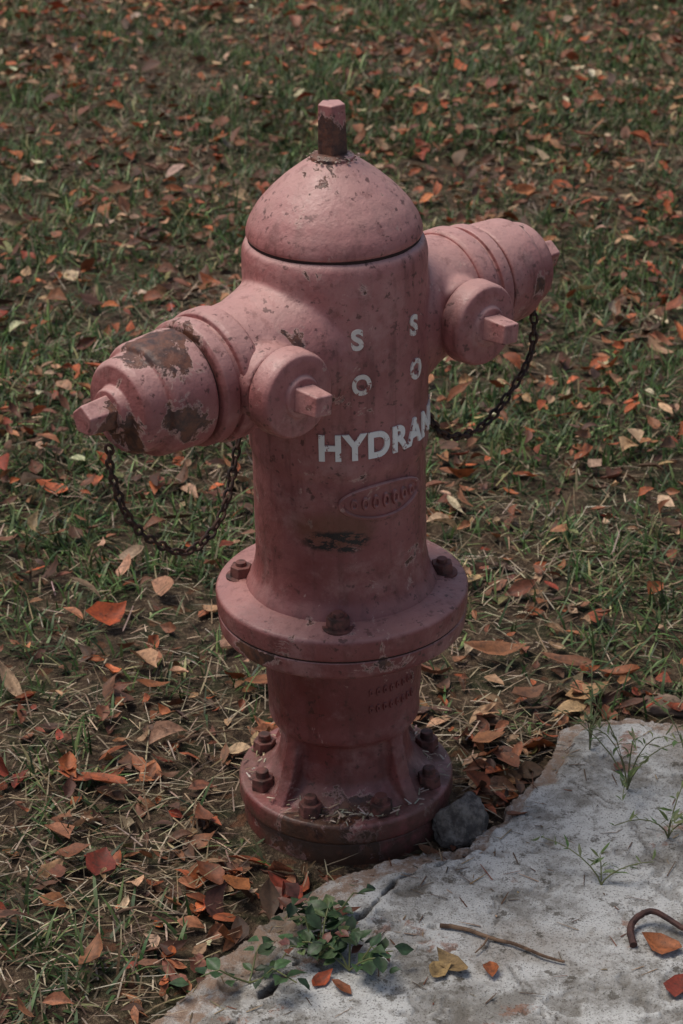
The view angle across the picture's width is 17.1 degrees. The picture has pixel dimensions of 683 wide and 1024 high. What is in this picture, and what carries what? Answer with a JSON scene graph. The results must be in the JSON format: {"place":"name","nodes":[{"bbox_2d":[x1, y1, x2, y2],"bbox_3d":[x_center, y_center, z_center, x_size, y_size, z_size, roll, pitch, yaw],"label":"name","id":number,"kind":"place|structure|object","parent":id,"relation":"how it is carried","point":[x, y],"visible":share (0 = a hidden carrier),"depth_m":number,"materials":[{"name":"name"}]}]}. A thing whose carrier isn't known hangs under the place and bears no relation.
{"place":"outdoors","nodes":[
{"label":"outdoors","id":0,"kind":"place"},
{"bbox_2d":[0,0,682,1023],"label":"ground","id":1,"kind":"structure","parent":0,"point":[234,822],"depth_m":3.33,"materials":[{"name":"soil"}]},
{"bbox_2d":[17,873,66,898],"bbox_3d":[-0.328,0.412,2.500,0.076,0.004,0.009,18,31,32],"label":"twig","id":2,"kind":"object","parent":1,"relation":"on","point":[33,878],"visible":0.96,"depth_m":2.51,"materials":[{"name":"brown wood"}]},
{"bbox_2d":[109,903,157,918],"bbox_3d":[-0.227,0.431,2.460,0.056,0.004,0.010,-12,29,-24],"label":"twig","id":3,"kind":"object","parent":1,"relation":"on","point":[125,909],"visible":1,"depth_m":2.46,"materials":[{"name":"brown wood"}]},
{"bbox_2d":[177,729,236,743],"bbox_3d":[-0.167,0.273,2.789,0.078,0.004,0.010,-12,29,-24],"label":"twig","id":4,"kind":"object","parent":1,"relation":"on","point":[192,736],"visible":1,"depth_m":2.79,"materials":[{"name":"brown wood"}]},
{"bbox_2d":[73,100,559,864],"bbox_3d":[-0.003,-0.011,2.491,0.676,0.896,0.283,-23,34,-38],"label":"fire hydrant","id":5,"kind":"object","parent":1,"relation":"on","point":[333,330],"visible":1,"depth_m":2.40,"materials":[{"name":"metal"}]},
{"bbox_2d":[0,0,682,1023],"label":"fallen leaves","id":6,"kind":"object","parent":1,"relation":"on","point":[278,880],"visible":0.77,"depth_m":3.87,"materials":[{"name":"brown plant"}]},
{"bbox_2d":[0,0,682,1023],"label":"dry thatch","id":7,"kind":"object","parent":1,"relation":"on","point":[160,848],"visible":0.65,"depth_m":3.10,"materials":[{"name":"plant"}]},
{"bbox_2d":[54,442,639,889],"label":"fallen leaves","id":8,"kind":"object","parent":1,"relation":"on","point":[108,614],"visible":0.91,"depth_m":2.85,"materials":[{"name":"brown plant"}]},
{"bbox_2d":[151,718,682,1023],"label":"concrete slab","id":9,"kind":"structure","parent":1,"relation":"on","point":[588,990],"depth_m":2.43,"materials":[{"name":"grey concrete"}]},
{"bbox_2d":[169,883,413,989],"bbox_3d":[-0.051,0.445,2.362,0.252,0.047,0.177,0,26,0],"label":"weed plant","id":10,"kind":"object","parent":9,"relation":"on","point":[315,910],"visible":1,"depth_m":2.35,"materials":[{"name":"green plant"}]},
{"bbox_2d":[179,722,682,1023],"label":"slab debris","id":11,"kind":"object","parent":9,"relation":"on","point":[442,857],"visible":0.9,"depth_m":2.50,"materials":[{"name":"plant"}]},
{"bbox_2d":[312,761,682,996],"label":"fallen leaves","id":12,"kind":"object","parent":9,"relation":"on","point":[660,943],"visible":0.95,"depth_m":2.35,"materials":[{"name":"orange plant"}]},
{"bbox_2d":[440,923,564,962],"bbox_3d":[0.163,0.459,2.378,0.143,0.007,0.035,14,29,26],"label":"twig","id":13,"kind":"object","parent":9,"relation":"on","point":[465,929],"visible":1,"depth_m":2.39,"materials":[{"name":"brown wood"}]},
{"bbox_2d":[576,659,609,749],"bbox_3d":[0.308,0.238,2.743,0.048,0.086,0.134,3,26,5],"label":"weed sprout","id":14,"kind":"object","parent":9,"relation":"on","point":[589,702],"visible":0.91,"depth_m":2.73,"materials":[{"name":"green plant"}]},
{"bbox_2d":[531,835,655,884],"bbox_3d":[0.277,0.378,2.499,0.138,0.048,0.044,6,27,12],"label":"weed sprout","id":15,"kind":"object","parent":9,"relation":"on","point":[599,859],"visible":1,"depth_m":2.49,"materials":[{"name":"green plant"}]},
{"bbox_2d":[538,676,682,800],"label":"weed sprout","id":16,"kind":"object","parent":9,"relation":"on","point":[626,782],"visible":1,"depth_m":2.64,"materials":[{"name":"green plant"}]},
{"bbox_2d":[608,781,682,837],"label":"weed sprout","id":17,"kind":"object","parent":9,"relation":"on","point":[675,815],"visible":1,"depth_m":2.54,"materials":[{"name":"green plant"}]},
{"bbox_2d":[627,908,682,947],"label":"rusty metal rod","id":18,"kind":"object","parent":9,"relation":"on","point":[636,918],"visible":1,"depth_m":2.41,"materials":[{"name":"brown metal"}]},
{"bbox_2d":[650,649,682,746],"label":"weed sprout","id":19,"kind":"object","parent":9,"relation":"on","point":[667,702],"visible":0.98,"depth_m":2.69,"materials":[{"name":"green plant"}]},
{"bbox_2d":[432,791,488,849],"bbox_3d":[0.136,0.352,2.595,0.066,0.060,0.049,-3,26,-7],"label":"stone","id":20,"kind":"object","parent":1,"relation":"on","point":[462,821],"visible":1,"depth_m":2.58,"materials":[{"name":"grey stone"}]},
{"bbox_2d":[492,709,546,738],"bbox_3d":[0.232,0.287,2.803,0.095,0.082,0.070,0,26,0],"label":"weed sprout","id":21,"kind":"object","parent":1,"relation":"on","point":[529,728],"visible":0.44,"depth_m":2.80,"materials":[{"name":"green plant"}]},
{"bbox_2d":[501,705,548,717],"bbox_3d":[0.228,0.248,2.838,0.065,0.004,0.010,-10,28,-20],"label":"twig","id":22,"kind":"object","parent":1,"relation":"on","point":[506,713],"visible":0.98,"depth_m":2.84,"materials":[{"name":"brown wood"}]},
{"bbox_2d":[625,555,682,569],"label":"twig","id":23,"kind":"object","parent":1,"relation":"on","point":[646,559],"visible":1,"depth_m":3.19,"materials":[{"name":"brown wood"}]},
{"bbox_2d":[631,693,682,716],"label":"stone","id":24,"kind":"object","parent":1,"relation":"on","point":[657,711],"visible":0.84,"depth_m":2.84,"materials":[{"name":"beige stone"}]},
{"bbox_2d":[488,711,504,723],"bbox_3d":[0.195,0.256,2.837,0.023,0.018,0.028,3,26,7],"label":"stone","id":25,"kind":"object","parent":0,"point":[495,720],"visible":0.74,"depth_m":2.83,"materials":[{"name":"grey stone"}]}
]}

